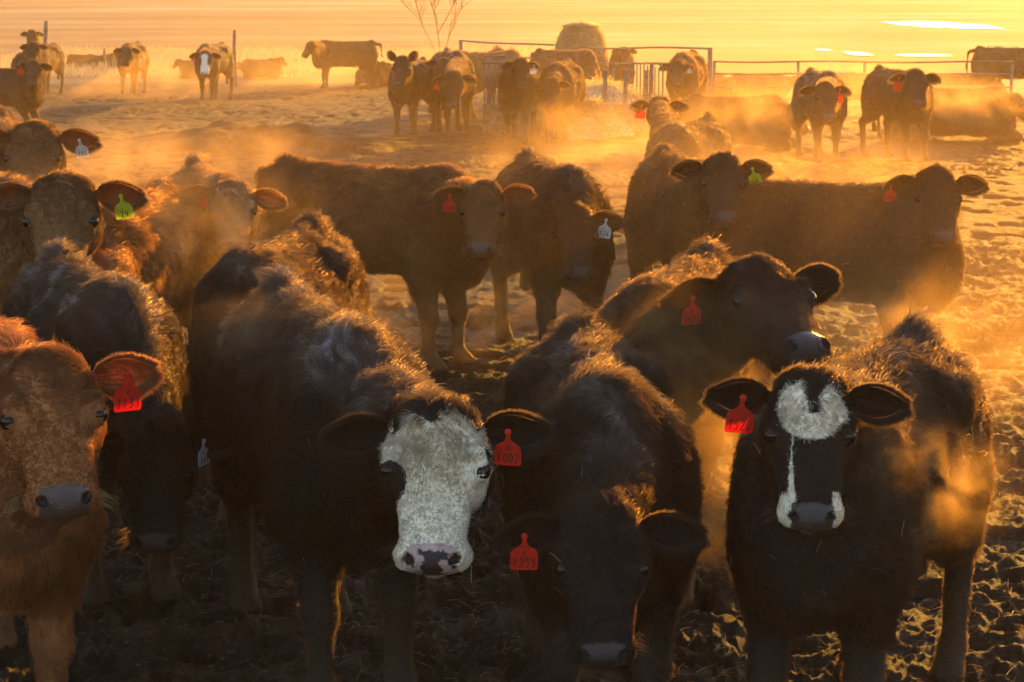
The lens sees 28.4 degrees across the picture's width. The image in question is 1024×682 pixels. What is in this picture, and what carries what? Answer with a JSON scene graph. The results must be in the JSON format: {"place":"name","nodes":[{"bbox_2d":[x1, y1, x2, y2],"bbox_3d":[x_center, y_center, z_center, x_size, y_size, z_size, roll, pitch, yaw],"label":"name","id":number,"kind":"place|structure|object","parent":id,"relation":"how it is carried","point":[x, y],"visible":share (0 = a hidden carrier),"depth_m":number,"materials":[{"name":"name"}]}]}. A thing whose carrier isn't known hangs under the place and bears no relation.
{"place":"outdoors","nodes":[
{"label":"outdoors","id":0,"kind":"place"},
{"bbox_2d":[0,41,549,77],"label":"tall grass","id":1,"kind":"structure","parent":0,"point":[163,59],"depth_m":71.56,"materials":[{"name":"yellow plant"}]},
{"bbox_2d":[487,44,504,93],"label":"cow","id":2,"kind":"object","parent":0,"point":[497,48],"visible":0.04,"depth_m":42.14},
{"bbox_2d":[0,0,1023,681],"bbox_3d":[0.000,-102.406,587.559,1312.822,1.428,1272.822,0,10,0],"label":"ground","id":3,"kind":"structure","parent":0,"point":[128,636],"depth_m":21.59,"materials":[{"name":"brown soil"}]},
{"bbox_2d":[0,59,53,120],"bbox_3d":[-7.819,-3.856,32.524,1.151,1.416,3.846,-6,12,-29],"label":"cow","id":4,"kind":"object","parent":3,"relation":"on","point":[22,90],"visible":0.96,"depth_m":33.24},
{"bbox_2d":[11,41,48,80],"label":"cow","id":5,"kind":"object","parent":3,"relation":"on","point":[31,49],"visible":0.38,"depth_m":41.66},
{"bbox_2d":[20,29,64,94],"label":"cow","id":6,"kind":"object","parent":3,"relation":"on","point":[53,56],"visible":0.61,"depth_m":52.94},
{"bbox_2d":[43,21,47,87],"bbox_3d":[-12.545,-7.543,54.525,0.218,2.108,0.148,0,10,0],"label":"fence post","id":7,"kind":"object","parent":3,"relation":"on","point":[45,33],"visible":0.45,"depth_m":54.35,"materials":[{"name":"brown wood"}]},
{"bbox_2d":[0,104,102,182],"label":"cow","id":8,"kind":"object","parent":3,"relation":"on","point":[32,148],"visible":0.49,"depth_m":13.74},
{"bbox_2d":[0,167,150,315],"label":"cow","id":9,"kind":"object","parent":3,"relation":"on","point":[39,211],"visible":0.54,"depth_m":10.27},
{"bbox_2d":[0,316,167,681],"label":"cow","id":10,"kind":"object","parent":3,"relation":"on","point":[53,417],"visible":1,"depth_m":6.13},
{"bbox_2d":[66,54,105,68],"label":"cow","id":11,"kind":"object","parent":3,"relation":"on","point":[89,59],"visible":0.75,"depth_m":67.31},
{"bbox_2d":[103,48,105,68],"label":"fence post","id":12,"kind":"object","parent":3,"relation":"on","point":[104,52],"visible":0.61,"depth_m":67.33,"materials":[{"name":"brown wood"}]},
{"bbox_2d":[101,53,116,67],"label":"cow","id":13,"kind":"object","parent":3,"relation":"on","point":[108,56],"visible":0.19,"depth_m":68.26},
{"bbox_2d":[0,234,235,608],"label":"cow","id":14,"kind":"object","parent":3,"relation":"on","point":[60,291],"visible":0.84,"depth_m":7.93},
{"bbox_2d":[113,41,149,93],"bbox_3d":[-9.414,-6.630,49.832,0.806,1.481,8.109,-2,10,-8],"label":"cow","id":15,"kind":"object","parent":3,"relation":"on","point":[133,59],"visible":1,"depth_m":52.40},
{"bbox_2d":[86,172,211,343],"bbox_3d":[-2.101,-0.122,11.214,0.806,1.360,2.469,0,10,0],"label":"cow","id":16,"kind":"object","parent":3,"relation":"on","point":[160,242],"visible":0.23,"depth_m":11.38},
{"bbox_2d":[172,59,208,78],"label":"cow","id":17,"kind":"object","parent":3,"relation":"on","point":[187,69],"visible":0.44,"depth_m":60.85},
{"bbox_2d":[189,41,234,99],"bbox_3d":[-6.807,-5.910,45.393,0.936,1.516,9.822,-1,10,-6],"label":"cow","id":18,"kind":"object","parent":3,"relation":"on","point":[212,62],"visible":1,"depth_m":48.83},
{"bbox_2d":[164,152,288,340],"bbox_3d":[-1.879,-0.427,12.880,0.627,1.373,2.008,-3,11,-17],"label":"cow","id":19,"kind":"object","parent":3,"relation":"on","point":[232,207],"visible":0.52,"depth_m":12.08},
{"bbox_2d":[232,30,237,87],"bbox_3d":[-7.657,-7.671,56.026,0.128,1.829,0.126,0,10,0],"label":"fence post","id":20,"kind":"object","parent":3,"relation":"on","point":[235,60],"visible":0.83,"depth_m":55.95,"materials":[{"name":"brown wood"}]},
{"bbox_2d":[237,60,281,78],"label":"cow","id":21,"kind":"object","parent":3,"relation":"on","point":[249,69],"visible":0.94,"depth_m":60.87},
{"bbox_2d":[242,57,287,75],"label":"cow","id":22,"kind":"object","parent":3,"relation":"on","point":[282,60],"visible":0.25,"depth_m":62.41},
{"bbox_2d":[183,203,376,527],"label":"cow","id":23,"kind":"object","parent":3,"relation":"on","point":[318,253],"visible":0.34,"depth_m":9.10},
{"bbox_2d":[301,39,382,88],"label":"cow","id":24,"kind":"object","parent":3,"relation":"on","point":[326,55],"visible":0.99,"depth_m":55.37},
{"bbox_2d":[354,61,383,86],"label":"cow","id":25,"kind":"object","parent":3,"relation":"on","point":[361,76],"visible":0.63,"depth_m":56.48},
{"bbox_2d":[204,260,562,681],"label":"cow","id":26,"kind":"object","parent":3,"relation":"on","point":[359,439],"visible":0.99,"depth_m":6.75},
{"bbox_2d":[377,61,393,86],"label":"cow","id":27,"kind":"object","parent":3,"relation":"on","point":[386,68],"visible":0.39,"depth_m":56.33},
{"bbox_2d":[252,151,536,371],"bbox_3d":[-0.738,-0.494,13.293,0.851,1.360,2.551,-9,14,-42],"label":"cow","id":28,"kind":"object","parent":3,"relation":"on","point":[427,233],"visible":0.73,"depth_m":13.08},
{"bbox_2d":[387,50,437,134],"bbox_3d":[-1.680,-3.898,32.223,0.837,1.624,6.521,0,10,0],"label":"cow","id":29,"kind":"object","parent":3,"relation":"on","point":[410,79],"visible":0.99,"depth_m":34.09},
{"bbox_2d":[401,0,470,53],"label":"bare tree","id":30,"kind":"object","parent":3,"relation":"on","point":[454,2],"visible":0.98,"depth_m":78.84,"materials":[{"name":"brown plant"}]},
{"bbox_2d":[425,49,461,115],"bbox_3d":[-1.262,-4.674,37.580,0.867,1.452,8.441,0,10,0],"label":"cow","id":31,"kind":"object","parent":3,"relation":"on","point":[440,63],"visible":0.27,"depth_m":33.51},
{"bbox_2d":[430,46,477,135],"bbox_3d":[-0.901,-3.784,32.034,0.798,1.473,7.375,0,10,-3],"label":"cow","id":32,"kind":"object","parent":3,"relation":"on","point":[455,86],"visible":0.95,"depth_m":33.92},
{"bbox_2d":[460,46,523,117],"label":"cow","id":33,"kind":"object","parent":3,"relation":"on","point":[477,58],"visible":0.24,"depth_m":39.20},
{"bbox_2d":[497,56,539,142],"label":"cow","id":34,"kind":"object","parent":3,"relation":"on","point":[518,78],"visible":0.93,"depth_m":32.27},
{"bbox_2d":[490,143,624,341],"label":"cow","id":35,"kind":"object","parent":3,"relation":"on","point":[555,236],"visible":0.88,"depth_m":12.98},
{"bbox_2d":[531,57,586,142],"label":"cow","id":36,"kind":"object","parent":3,"relation":"on","point":[560,87],"visible":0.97,"depth_m":32.25},
{"bbox_2d":[529,48,600,83],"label":"cow","id":37,"kind":"object","parent":3,"relation":"on","point":[585,59],"visible":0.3,"depth_m":39.06},
{"bbox_2d":[483,55,663,135],"bbox_3d":[1.062,-4.349,35.997,3.121,1.340,3.370,0,10,0],"label":"hay feeder","id":38,"kind":"object","parent":3,"relation":"on","point":[493,118],"visible":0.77,"depth_m":34.48,"materials":[{"name":"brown metal"}]},
{"bbox_2d":[478,74,648,134],"bbox_3d":[1.042,-4.263,36.012,2.921,0.667,3.040,0,10,0],"label":"hay pile","id":39,"kind":"object","parent":38,"relation":"in","point":[615,92],"visible":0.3,"depth_m":35.07,"materials":[{"name":"beige plant"}]},
{"bbox_2d":[553,20,610,80],"bbox_3d":[1.729,-6.977,50.535,1.354,1.854,1.366,0,10,0],"label":"hay bale","id":40,"kind":"object","parent":3,"relation":"on","point":[575,35],"visible":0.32,"depth_m":50.08},
{"bbox_2d":[459,40,712,95],"bbox_3d":[1.465,-6.675,50.565,0.119,1.687,13.523,-5,11,-25],"label":"rail fence","id":41,"kind":"object","parent":3,"relation":"on","point":[709,64],"visible":0.62,"depth_m":47.11,"materials":[{"name":"metal"}]},
{"bbox_2d":[491,296,713,681],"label":"cow","id":42,"kind":"object","parent":3,"relation":"on","point":[601,539],"visible":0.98,"depth_m":6.26},
{"bbox_2d":[608,46,636,87],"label":"cow","id":43,"kind":"object","parent":3,"relation":"on","point":[622,56],"visible":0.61,"depth_m":49.32},
{"bbox_2d":[630,95,733,260],"bbox_3d":[1.627,-1.560,19.265,0.905,1.350,3.025,0,10,0],"label":"cow","id":44,"kind":"object","parent":3,"relation":"on","point":[706,135],"visible":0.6,"depth_m":18.52},
{"bbox_2d":[659,48,708,115],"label":"cow","id":45,"kind":"object","parent":3,"relation":"on","point":[687,75],"visible":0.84,"depth_m":36.58},
{"bbox_2d":[623,141,773,279],"bbox_3d":[1.237,-0.602,13.551,0.695,1.482,2.743,-1,10,-5],"label":"cow","id":46,"kind":"object","parent":3,"relation":"on","point":[667,185],"visible":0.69,"depth_m":13.37},
{"bbox_2d":[593,233,844,610],"bbox_3d":[0.778,0.301,8.504,0.996,1.482,2.141,0,10,0],"label":"cow","id":47,"kind":"object","parent":3,"relation":"on","point":[701,316],"visible":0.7,"depth_m":7.82},
{"bbox_2d":[706,72,739,96],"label":"cow","id":48,"kind":"object","parent":3,"relation":"on","point":[722,80],"visible":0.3,"depth_m":53.81},
{"bbox_2d":[678,92,809,151],"bbox_3d":[3.590,-3.340,30.927,2.232,0.847,1.046,6,12,31],"label":"cow","id":49,"kind":"object","parent":3,"relation":"on","point":[766,122],"visible":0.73,"depth_m":30.76},
{"bbox_2d":[727,75,795,101],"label":"cow","id":50,"kind":"object","parent":3,"relation":"on","point":[764,80],"visible":0.56,"depth_m":54.43},
{"bbox_2d":[791,67,852,163],"bbox_3d":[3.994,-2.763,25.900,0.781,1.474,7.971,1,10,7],"label":"cow","id":51,"kind":"object","parent":3,"relation":"on","point":[819,100],"visible":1,"depth_m":28.45},
{"bbox_2d":[696,159,989,335],"bbox_3d":[1.970,-0.361,12.345,1.748,1.431,0.623,4,11,20],"label":"cow","id":52,"kind":"object","parent":3,"relation":"on","point":[891,249],"visible":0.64,"depth_m":12.01},
{"bbox_2d":[698,302,1000,681],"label":"cow","id":53,"kind":"object","parent":3,"relation":"on","point":[862,486],"visible":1,"depth_m":6.16},
{"bbox_2d":[838,71,869,100],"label":"cow","id":54,"kind":"object","parent":3,"relation":"on","point":[852,80],"visible":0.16,"depth_m":55.42},
{"bbox_2d":[712,60,1013,99],"bbox_3d":[7.608,-5.493,44.162,6.451,1.251,0.109,1,10,8],"label":"rail fence","id":55,"kind":"object","parent":3,"relation":"on","point":[864,74],"visible":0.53,"depth_m":44.11,"materials":[{"name":"metal"}]},
{"bbox_2d":[858,64,941,161],"bbox_3d":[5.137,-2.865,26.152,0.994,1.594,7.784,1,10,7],"label":"cow","id":56,"kind":"object","parent":3,"relation":"on","point":[903,99],"visible":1,"depth_m":28.69},
{"bbox_2d":[876,84,1023,142],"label":"cow","id":57,"kind":"object","parent":3,"relation":"on","point":[992,113],"visible":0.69,"depth_m":32.66},
{"bbox_2d":[933,75,1005,88],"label":"cow","id":58,"kind":"object","parent":3,"relation":"on","point":[953,80],"visible":0.23,"depth_m":54.47},
{"bbox_2d":[965,45,1023,85],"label":"cow","id":59,"kind":"object","parent":3,"relation":"on","point":[998,53],"visible":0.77,"depth_m":45.43},
{"bbox_2d":[2,110,1023,681],"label":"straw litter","id":60,"kind":"object","parent":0,"point":[290,110],"depth_m":8.29,"materials":[{"name":"beige plant"}]},
{"bbox_2d":[550,94,645,139],"bbox_3d":[1.378,-3.644,33.663,1.448,0.592,1.004,0,10,0],"label":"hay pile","id":61,"kind":"object","parent":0,"point":[596,119],"visible":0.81,"depth_m":33.46,"materials":[{"name":"beige plant"}]},
{"bbox_2d":[845,51,870,54],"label":"water","id":62,"kind":"structure","parent":0,"point":[855,53],"depth_m":88.62,"materials":[{"name":"white liquid"}]},
{"bbox_2d":[899,54,951,55],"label":"water","id":63,"kind":"structure","parent":0,"point":[923,55],"depth_m":86.57,"materials":[{"name":"white liquid"}]},
{"bbox_2d":[887,21,1003,28],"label":"water","id":64,"kind":"structure","parent":0,"point":[937,24],"depth_m":131.38,"materials":[{"name":"white liquid"}]}
]}

